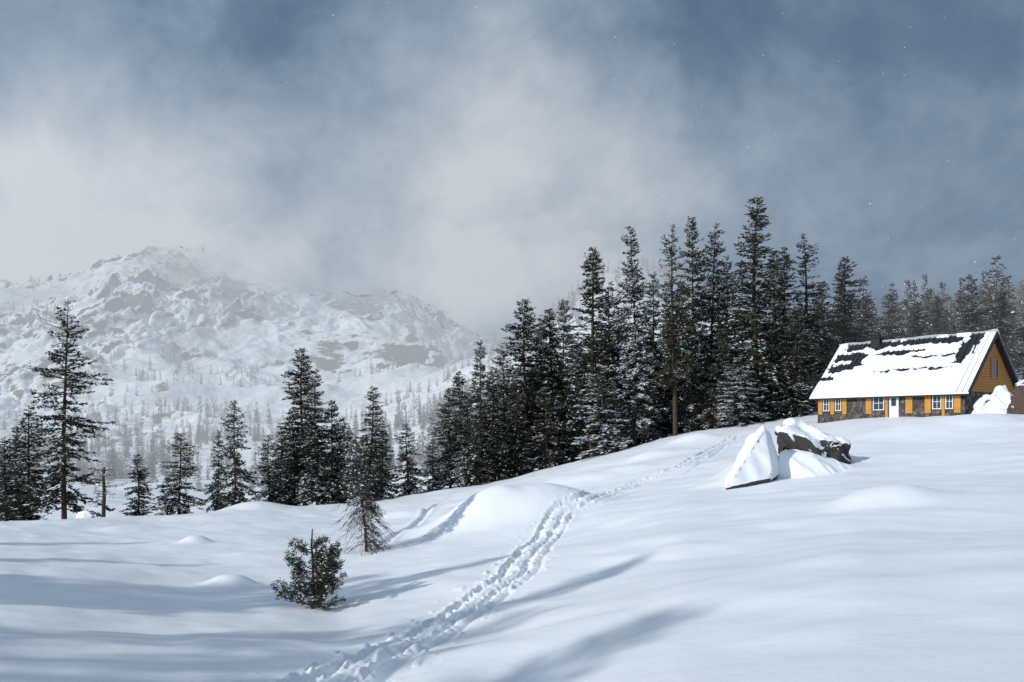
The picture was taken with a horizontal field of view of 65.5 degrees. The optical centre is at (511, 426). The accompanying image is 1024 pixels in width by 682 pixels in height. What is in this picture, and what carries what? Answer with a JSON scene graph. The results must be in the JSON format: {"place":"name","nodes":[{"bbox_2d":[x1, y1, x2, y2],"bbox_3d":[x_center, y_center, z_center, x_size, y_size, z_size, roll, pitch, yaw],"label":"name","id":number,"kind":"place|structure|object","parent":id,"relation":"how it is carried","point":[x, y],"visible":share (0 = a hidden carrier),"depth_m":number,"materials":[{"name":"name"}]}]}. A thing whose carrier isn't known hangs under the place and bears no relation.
{"place":"outdoors","nodes":[
{"label":"outdoors","id":0,"kind":"place"},
{"bbox_2d":[0,250,791,450],"bbox_3d":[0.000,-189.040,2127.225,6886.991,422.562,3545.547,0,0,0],"label":"mountain","id":1,"kind":"structure","parent":0,"point":[135,296],"depth_m":1216.00,"materials":[{"name":"white snow"}]},
{"bbox_2d":[3,245,751,429],"bbox_3d":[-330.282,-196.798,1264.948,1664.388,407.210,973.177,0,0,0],"label":"mountain trees","id":2,"kind":"object","parent":1,"relation":"on","point":[269,420],"visible":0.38,"depth_m":940.51,"materials":[{"name":"green plant"}]},
{"bbox_2d":[1,2,1021,462],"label":"falling snow","id":3,"kind":"structure","parent":0,"point":[465,200],"depth_m":14.73,"materials":[{"name":"white snow"}]},
{"bbox_2d":[0,312,1023,681],"bbox_3d":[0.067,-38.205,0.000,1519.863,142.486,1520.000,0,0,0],"label":"snow ground","id":4,"kind":"structure","parent":0,"point":[896,554],"depth_m":22.23,"materials":[{"name":"white snow"}]},
{"bbox_2d":[0,437,24,520],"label":"fir tree","id":5,"kind":"object","parent":4,"relation":"on","point":[5,478],"visible":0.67,"depth_m":79.77,"materials":[{"name":"green plant"}]},
{"bbox_2d":[0,428,49,520],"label":"fir tree","id":6,"kind":"object","parent":4,"relation":"on","point":[12,467],"visible":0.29,"depth_m":83.86,"materials":[{"name":"green plant"}]},
{"bbox_2d":[0,409,55,520],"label":"fir tree","id":7,"kind":"object","parent":4,"relation":"on","point":[19,508],"visible":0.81,"depth_m":76.58,"materials":[{"name":"green plant"}]},
{"bbox_2d":[8,300,115,518],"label":"fir tree","id":8,"kind":"object","parent":4,"relation":"on","point":[66,498],"visible":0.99,"depth_m":75.69,"materials":[{"name":"green plant"}]},
{"bbox_2d":[76,510,95,517],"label":"boulder","id":9,"kind":"object","parent":4,"relation":"on","point":[85,514],"visible":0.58,"depth_m":71.98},
{"bbox_2d":[80,466,126,516],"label":"broken snag","id":10,"kind":"object","parent":4,"relation":"on","point":[103,496],"visible":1,"depth_m":73.90,"materials":[{"name":"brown wood"}]},
{"bbox_2d":[118,454,157,515],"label":"fir tree","id":11,"kind":"object","parent":4,"relation":"on","point":[140,475],"visible":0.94,"depth_m":79.96,"materials":[{"name":"green plant"}]},
{"bbox_2d":[148,432,207,514],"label":"fir tree","id":12,"kind":"object","parent":4,"relation":"on","point":[176,499],"visible":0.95,"depth_m":79.66,"materials":[{"name":"green plant"}]},
{"bbox_2d":[198,429,228,511],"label":"fir tree","id":13,"kind":"object","parent":4,"relation":"on","point":[216,484],"visible":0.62,"depth_m":81.76,"materials":[{"name":"green plant"}]},
{"bbox_2d":[206,399,268,509],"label":"fir tree","id":14,"kind":"object","parent":4,"relation":"on","point":[235,494],"visible":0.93,"depth_m":78.81,"materials":[{"name":"green plant"}]},
{"bbox_2d":[248,434,290,504],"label":"fir tree","id":15,"kind":"object","parent":4,"relation":"on","point":[275,496],"visible":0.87,"depth_m":81.80,"materials":[{"name":"green plant"}]},
{"bbox_2d":[0,343,545,500],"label":"valley trees","id":16,"kind":"object","parent":4,"relation":"on","point":[153,461],"visible":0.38,"depth_m":494.14,"materials":[{"name":"grey plant"}]},
{"bbox_2d":[266,429,298,505],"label":"fir tree","id":17,"kind":"object","parent":4,"relation":"on","point":[289,488],"visible":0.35,"depth_m":83.95,"materials":[{"name":"green plant"}]},
{"bbox_2d":[279,409,308,505],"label":"fir tree","id":18,"kind":"object","parent":4,"relation":"on","point":[298,482],"visible":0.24,"depth_m":85.75,"materials":[{"name":"green plant"}]},
{"bbox_2d":[271,347,329,505],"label":"fir tree","id":19,"kind":"object","parent":4,"relation":"on","point":[299,394],"visible":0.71,"depth_m":81.59,"materials":[{"name":"green plant"}]},
{"bbox_2d":[270,529,347,609],"bbox_3d":[-6.179,4.570,24.481,2.277,2.852,2.403,0,0,-35],"label":"young pine tree","id":20,"kind":"object","parent":4,"relation":"on","point":[322,560],"visible":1,"depth_m":24.26,"materials":[{"name":"green plant"}]},
{"bbox_2d":[288,368,343,504],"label":"fir tree","id":21,"kind":"object","parent":4,"relation":"on","point":[321,491],"visible":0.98,"depth_m":79.53,"materials":[{"name":"green plant"}]},
{"bbox_2d":[310,400,350,504],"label":"fir tree","id":22,"kind":"object","parent":4,"relation":"on","point":[331,409],"visible":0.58,"depth_m":83.80,"materials":[{"name":"green plant"}]},
{"bbox_2d":[326,431,352,503],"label":"fir tree","id":23,"kind":"object","parent":4,"relation":"on","point":[348,497],"visible":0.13,"depth_m":87.64,"materials":[{"name":"green plant"}]},
{"bbox_2d":[333,416,395,555],"bbox_3d":[-7.290,3.534,39.178,3.533,8.102,3.402,0,0,-17],"label":"leaning fir tree","id":24,"kind":"object","parent":4,"relation":"on","point":[360,483],"visible":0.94,"depth_m":39.17,"materials":[{"name":"green plant"}]},
{"bbox_2d":[342,385,397,499],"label":"fir tree","id":25,"kind":"object","parent":4,"relation":"on","point":[374,433],"visible":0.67,"depth_m":78.75,"materials":[{"name":"green plant"}]},
{"bbox_2d":[367,426,398,498],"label":"fir tree","id":26,"kind":"object","parent":4,"relation":"on","point":[389,459],"visible":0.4,"depth_m":87.96,"materials":[{"name":"green plant"}]},
{"bbox_2d":[382,423,437,496],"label":"fir tree","id":27,"kind":"object","parent":4,"relation":"on","point":[408,483],"visible":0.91,"depth_m":81.88,"materials":[{"name":"green plant"}]},
{"bbox_2d":[418,438,448,492],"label":"fir tree","id":28,"kind":"object","parent":4,"relation":"on","point":[434,476],"visible":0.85,"depth_m":83.83,"materials":[{"name":"green plant"}]},
{"bbox_2d":[424,388,472,487],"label":"fir tree","id":29,"kind":"object","parent":4,"relation":"on","point":[444,443],"visible":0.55,"depth_m":87.73,"materials":[{"name":"green plant"}]},
{"bbox_2d":[437,371,483,486],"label":"fir tree","id":30,"kind":"object","parent":4,"relation":"on","point":[460,413],"visible":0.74,"depth_m":83.61,"materials":[{"name":"green plant"}]},
{"bbox_2d":[448,392,483,483],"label":"fir tree","id":31,"kind":"object","parent":4,"relation":"on","point":[468,395],"visible":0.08,"depth_m":95.73,"materials":[{"name":"green plant"}]},
{"bbox_2d":[450,408,493,487],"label":"fir tree","id":32,"kind":"object","parent":4,"relation":"on","point":[469,477],"visible":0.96,"depth_m":79.75,"materials":[{"name":"green plant"}]},
{"bbox_2d":[462,339,500,482],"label":"fir tree","id":33,"kind":"object","parent":4,"relation":"on","point":[480,376],"visible":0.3,"depth_m":87.97,"materials":[{"name":"green plant"}]},
{"bbox_2d":[471,366,513,481],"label":"fir tree","id":34,"kind":"object","parent":4,"relation":"on","point":[492,398],"visible":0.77,"depth_m":83.66,"materials":[{"name":"green plant"}]},
{"bbox_2d":[479,426,515,482],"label":"fir tree","id":35,"kind":"object","parent":4,"relation":"on","point":[492,478],"visible":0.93,"depth_m":81.64,"materials":[{"name":"green plant"}]},
{"bbox_2d":[478,345,523,476],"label":"fir tree","id":36,"kind":"object","parent":4,"relation":"on","point":[502,364],"visible":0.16,"depth_m":92.01,"materials":[{"name":"green plant"}]},
{"bbox_2d":[488,375,535,476],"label":"fir tree","id":37,"kind":"object","parent":4,"relation":"on","point":[513,460],"visible":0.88,"depth_m":83.66,"materials":[{"name":"green plant"}]},
{"bbox_2d":[507,402,540,476],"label":"fir tree","id":38,"kind":"object","parent":4,"relation":"on","point":[524,446],"visible":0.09,"depth_m":89.64,"materials":[{"name":"green plant"}]},
{"bbox_2d":[495,298,556,472],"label":"fir tree","id":39,"kind":"object","parent":4,"relation":"on","point":[532,375],"visible":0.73,"depth_m":87.90,"materials":[{"name":"green plant"}]},
{"bbox_2d":[521,367,556,468],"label":"fir tree","id":40,"kind":"object","parent":4,"relation":"on","point":[538,422],"visible":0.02,"depth_m":99.96,"materials":[{"name":"green plant"}]},
{"bbox_2d":[522,320,559,468],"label":"fir tree","id":41,"kind":"object","parent":4,"relation":"on","point":[539,330],"visible":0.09,"depth_m":94.65,"materials":[{"name":"green plant"}]},
{"bbox_2d":[517,387,570,472],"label":"fir tree","id":42,"kind":"object","parent":4,"relation":"on","point":[547,454],"visible":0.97,"depth_m":83.92,"materials":[{"name":"green plant"}]},
{"bbox_2d":[523,308,570,465],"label":"fir tree","id":43,"kind":"object","parent":4,"relation":"on","point":[553,344],"visible":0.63,"depth_m":89.58,"materials":[{"name":"green plant"}]},
{"bbox_2d":[541,384,575,463],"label":"fir tree","id":44,"kind":"object","parent":4,"relation":"on","point":[563,388],"visible":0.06,"depth_m":91.92,"materials":[{"name":"green plant"}]},
{"bbox_2d":[548,298,582,440],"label":"fir tree","id":45,"kind":"object","parent":4,"relation":"on","point":[563,328],"visible":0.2,"depth_m":97.98,"materials":[{"name":"green plant"}]},
{"bbox_2d":[551,340,600,463],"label":"fir tree","id":46,"kind":"object","parent":4,"relation":"on","point":[572,453],"visible":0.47,"depth_m":85.66,"materials":[{"name":"green plant"}]},
{"bbox_2d":[554,387,600,463],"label":"fir tree","id":47,"kind":"object","parent":4,"relation":"on","point":[567,460],"visible":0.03,"depth_m":87.50,"materials":[{"name":"green plant"}]},
{"bbox_2d":[551,247,630,457],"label":"fir tree","id":48,"kind":"object","parent":4,"relation":"on","point":[592,355],"visible":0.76,"depth_m":83.74,"materials":[{"name":"green plant"}]},
{"bbox_2d":[572,345,616,453],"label":"fir tree","id":49,"kind":"object","parent":4,"relation":"on","point":[595,365],"visible":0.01,"depth_m":99.81,"materials":[{"name":"green plant"}]},
{"bbox_2d":[571,365,633,459],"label":"fir tree","id":50,"kind":"object","parent":4,"relation":"on","point":[604,438],"visible":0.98,"depth_m":79.47,"materials":[{"name":"green plant"}]},
{"bbox_2d":[583,280,632,451],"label":"fir tree","id":51,"kind":"object","parent":4,"relation":"on","point":[616,353],"visible":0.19,"depth_m":91.74,"materials":[{"name":"green plant"}]},
{"bbox_2d":[611,307,639,422],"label":"fir tree","id":52,"kind":"object","parent":4,"relation":"on","point":[622,338],"visible":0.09,"depth_m":94.78,"materials":[{"name":"green plant"}]},
{"bbox_2d":[612,375,646,447],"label":"fir tree","id":53,"kind":"object","parent":4,"relation":"on","point":[631,437],"visible":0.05,"depth_m":91.35,"materials":[{"name":"green plant"}]},
{"bbox_2d":[607,226,668,446],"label":"fir tree","id":54,"kind":"object","parent":4,"relation":"on","point":[636,426],"visible":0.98,"depth_m":81.52,"materials":[{"name":"green plant"}]},
{"bbox_2d":[626,387,667,445],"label":"fir tree","id":55,"kind":"object","parent":4,"relation":"on","point":[652,432],"visible":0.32,"depth_m":85.51,"materials":[{"name":"green plant"}]},
{"bbox_2d":[531,322,767,466],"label":"hill trees","id":56,"kind":"object","parent":4,"relation":"on","point":[639,338],"visible":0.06,"depth_m":555.04,"materials":[{"name":"green plant"}]},
{"bbox_2d":[630,271,678,440],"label":"fir tree","id":57,"kind":"object","parent":4,"relation":"on","point":[650,337],"visible":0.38,"depth_m":89.67,"materials":[{"name":"green plant"}]},
{"bbox_2d":[647,298,687,436],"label":"fir tree","id":58,"kind":"object","parent":4,"relation":"on","point":[665,395],"visible":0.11,"depth_m":93.66,"materials":[{"name":"green plant"}]},
{"bbox_2d":[649,223,699,435],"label":"fir tree","id":59,"kind":"object","parent":4,"relation":"on","point":[667,372],"visible":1,"depth_m":79.70,"materials":[{"name":"green plant"}]},
{"bbox_2d":[662,376,694,437],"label":"fir tree","id":60,"kind":"object","parent":4,"relation":"on","point":[671,399],"visible":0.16,"depth_m":93.26,"materials":[{"name":"green plant"}]},
{"bbox_2d":[660,280,700,426],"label":"fir tree","id":61,"kind":"object","parent":4,"relation":"on","point":[681,352],"visible":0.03,"depth_m":95.71,"materials":[{"name":"green plant"}]},
{"bbox_2d":[668,358,712,430],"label":"fir tree","id":62,"kind":"object","parent":4,"relation":"on","point":[696,428],"visible":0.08,"depth_m":89.36,"materials":[{"name":"green plant"}]},
{"bbox_2d":[665,216,718,433],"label":"fir tree","id":63,"kind":"object","parent":4,"relation":"on","point":[686,412],"visible":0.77,"depth_m":83.60,"materials":[{"name":"green plant"}]},
{"bbox_2d":[679,223,734,430],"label":"fir tree","id":64,"kind":"object","parent":4,"relation":"on","point":[709,344],"visible":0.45,"depth_m":85.62,"materials":[{"name":"green plant"}]},
{"bbox_2d":[692,324,741,429],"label":"fir tree","id":65,"kind":"object","parent":4,"relation":"on","point":[705,415],"visible":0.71,"depth_m":79.78,"materials":[{"name":"green plant"}]},
{"bbox_2d":[693,255,752,427],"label":"fir tree","id":66,"kind":"object","parent":4,"relation":"on","point":[729,295],"visible":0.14,"depth_m":91.67,"materials":[{"name":"green plant"}]},
{"bbox_2d":[727,342,752,421],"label":"fir tree","id":67,"kind":"object","parent":4,"relation":"on","point":[747,390],"visible":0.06,"depth_m":93.23,"materials":[{"name":"green plant"}]},
{"bbox_2d":[715,357,771,426],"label":"fir tree","id":68,"kind":"object","parent":4,"relation":"on","point":[727,416],"visible":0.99,"depth_m":75.74,"materials":[{"name":"green plant"}]},
{"bbox_2d":[726,478,770,489],"bbox_3d":[11.115,2.926,37.887,2.306,0.957,0.910,0,0,-10],"label":"footing","id":69,"kind":"object","parent":4,"relation":"on","point":[753,483],"visible":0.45,"depth_m":37.47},
{"bbox_2d":[724,426,778,488],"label":"slab","id":70,"kind":"structure","parent":4,"relation":"on","point":[757,457],"depth_m":37.79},
{"bbox_2d":[708,196,817,422],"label":"fir tree","id":71,"kind":"object","parent":4,"relation":"on","point":[757,363],"visible":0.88,"depth_m":79.40,"materials":[{"name":"green plant"}]},
{"bbox_2d":[761,367,779,421],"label":"fir tree","id":72,"kind":"object","parent":4,"relation":"on","point":[764,419],"visible":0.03,"depth_m":83.80,"materials":[{"name":"green plant"}]},
{"bbox_2d":[747,252,801,407],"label":"fir tree","id":73,"kind":"object","parent":4,"relation":"on","point":[771,276],"visible":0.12,"depth_m":89.44,"materials":[{"name":"green plant"}]},
{"bbox_2d":[760,246,813,417],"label":"fir tree","id":74,"kind":"object","parent":4,"relation":"on","point":[787,261],"visible":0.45,"depth_m":83.70,"materials":[{"name":"green plant"}]},
{"bbox_2d":[766,306,817,416],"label":"fir tree","id":75,"kind":"object","parent":4,"relation":"on","point":[789,366],"visible":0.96,"depth_m":77.62,"materials":[{"name":"green plant"}]},
{"bbox_2d":[783,360,817,413],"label":"fir tree","id":76,"kind":"object","parent":4,"relation":"on","point":[812,408],"visible":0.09,"depth_m":91.37,"materials":[{"name":"green plant"}]},
{"bbox_2d":[778,233,837,415],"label":"fir tree","id":77,"kind":"object","parent":4,"relation":"on","point":[808,294],"visible":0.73,"depth_m":83.61,"materials":[{"name":"green plant"}]},
{"bbox_2d":[775,418,854,478],"bbox_3d":[15.196,1.284,39.750,4.966,3.474,3.851,0,0,0],"label":"snow covered boulder","id":78,"kind":"object","parent":4,"relation":"on","point":[805,449],"visible":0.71,"depth_m":39.69,"materials":[{"name":"white snow"}]},
{"bbox_2d":[811,358,831,411],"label":"fir tree","id":79,"kind":"object","parent":4,"relation":"on","point":[816,408],"visible":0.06,"depth_m":90.44,"materials":[{"name":"green plant"}]},
{"bbox_2d":[803,281,845,386],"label":"fir tree","id":80,"kind":"object","parent":4,"relation":"on","point":[831,351],"visible":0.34,"depth_m":95.52,"materials":[{"name":"green plant"}]},
{"bbox_2d":[813,256,875,380],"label":"fir tree","id":81,"kind":"object","parent":4,"relation":"on","point":[842,292],"visible":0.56,"depth_m":99.80,"materials":[{"name":"green plant"}]},
{"bbox_2d":[846,298,889,342],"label":"fir tree","id":82,"kind":"object","parent":4,"relation":"on","point":[872,322],"visible":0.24,"depth_m":109.76,"materials":[{"name":"green plant"}]},
{"bbox_2d":[866,293,909,341],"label":"fir tree","id":83,"kind":"object","parent":4,"relation":"on","point":[887,323],"visible":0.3,"depth_m":119.85,"materials":[{"name":"green plant"}]},
{"bbox_2d":[764,255,1023,386],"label":"hillside forest","id":84,"kind":"object","parent":4,"relation":"on","point":[989,299],"visible":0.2,"depth_m":138.22,"materials":[{"name":"green plant"}]},
{"bbox_2d":[809,329,1018,422],"bbox_3d":[32.680,-2.975,65.084,8.620,9.950,13.184,0,0,-34],"label":"stone cabin","id":85,"kind":"object","parent":4,"relation":"on","point":[960,373],"visible":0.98,"depth_m":62.21,"materials":[{"name":"orange"}]},
{"bbox_2d":[824,400,828,409],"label":"window glass","id":86,"kind":"structure","parent":85,"relation":"in","point":[824,400],"depth_m":67.27,"materials":[{"name":"grey glass"}]},
{"bbox_2d":[836,399,839,409],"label":"window glass","id":87,"kind":"structure","parent":85,"relation":"in","point":[836,399],"depth_m":66.42,"materials":[{"name":"grey glass"}]},
{"bbox_2d":[874,398,882,408],"bbox_3d":[29.218,-1.850,63.409,0.050,1.000,0.800,0,0,-34],"label":"window glass","id":88,"kind":"structure","parent":85,"relation":"in","point":[875,399],"depth_m":63.42,"materials":[{"name":"grey glass"}]},
{"bbox_2d":[889,397,898,416],"bbox_3d":[29.906,-1.360,62.353,0.080,2.120,0.780,0,0,-34],"label":"door","id":89,"kind":"structure","parent":85,"relation":"in","point":[893,410],"depth_m":62.27,"materials":[{"name":"white paint"}]},
{"bbox_2d":[933,396,939,407],"bbox_3d":[31.820,-1.850,59.585,0.050,1.000,0.550,0,0,-34],"label":"window glass","id":90,"kind":"structure","parent":85,"relation":"in","point":[935,398],"depth_m":59.61,"materials":[{"name":"grey glass"}]},
{"bbox_2d":[947,396,951,407],"bbox_3d":[32.332,-1.850,58.832,0.050,1.000,0.430,0,0,-34],"label":"window glass","id":91,"kind":"structure","parent":85,"relation":"in","point":[947,396],"depth_m":58.82,"materials":[{"name":"grey glass"}]},
{"bbox_2d":[990,358,991,377],"bbox_3d":[36.040,-4.350,59.880,0.100,1.500,0.080,0,0,-34],"label":"gable window frame","id":92,"kind":"structure","parent":85,"relation":"in","point":[991,358],"depth_m":59.83,"materials":[{"name":"orange wood"}]},
{"bbox_2d":[992,360,996,376],"bbox_3d":[36.439,-4.350,60.182,0.900,1.300,0.030,0,0,-34],"label":"gable window glass","id":93,"kind":"structure","parent":85,"relation":"in","point":[994,362],"depth_m":60.17,"materials":[{"name":"grey glass"}]},
{"bbox_2d":[997,359,998,378],"bbox_3d":[36.866,-4.350,60.442,0.100,1.500,0.080,0,0,-34],"label":"gable window frame","id":94,"kind":"structure","parent":85,"relation":"in","point":[998,359],"depth_m":60.42,"materials":[{"name":"orange wood"}]},
{"bbox_2d":[905,302,932,336],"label":"fir tree","id":95,"kind":"object","parent":4,"relation":"on","point":[918,329],"visible":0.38,"depth_m":119.51,"materials":[{"name":"green plant"}]},
{"bbox_2d":[923,296,952,334],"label":"fir tree","id":96,"kind":"object","parent":4,"relation":"on","point":[939,310],"visible":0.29,"depth_m":129.52,"materials":[{"name":"green plant"}]},
{"bbox_2d":[952,273,994,332],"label":"fir tree","id":97,"kind":"object","parent":4,"relation":"on","point":[969,322],"visible":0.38,"depth_m":111.83,"materials":[{"name":"green plant"}]},
{"bbox_2d":[971,385,1011,413],"bbox_3d":[32.026,-1.397,53.078,2.959,2.764,2.203,0,0,35],"label":"snow pile","id":98,"kind":"object","parent":4,"relation":"on","point":[997,400],"visible":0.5,"depth_m":52.97,"materials":[{"name":"white snow"}]},
{"bbox_2d":[983,288,1021,376],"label":"fir tree","id":99,"kind":"object","parent":4,"relation":"on","point":[1002,305],"visible":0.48,"depth_m":104.69,"materials":[{"name":"green plant"}]},
{"bbox_2d":[1007,379,1023,414],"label":"brown boulder","id":100,"kind":"object","parent":4,"relation":"on","point":[1016,405],"visible":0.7,"depth_m":50.06,"materials":[{"name":"brown stone"}]},
{"bbox_2d":[1009,312,1023,379],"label":"fir tree","id":101,"kind":"object","parent":4,"relation":"on","point":[1017,332],"visible":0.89,"depth_m":100.25,"materials":[{"name":"green plant"}]},
{"bbox_2d":[0,0,1023,358],"label":"sky","id":102,"kind":"structure","parent":0,"point":[936,150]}
]}

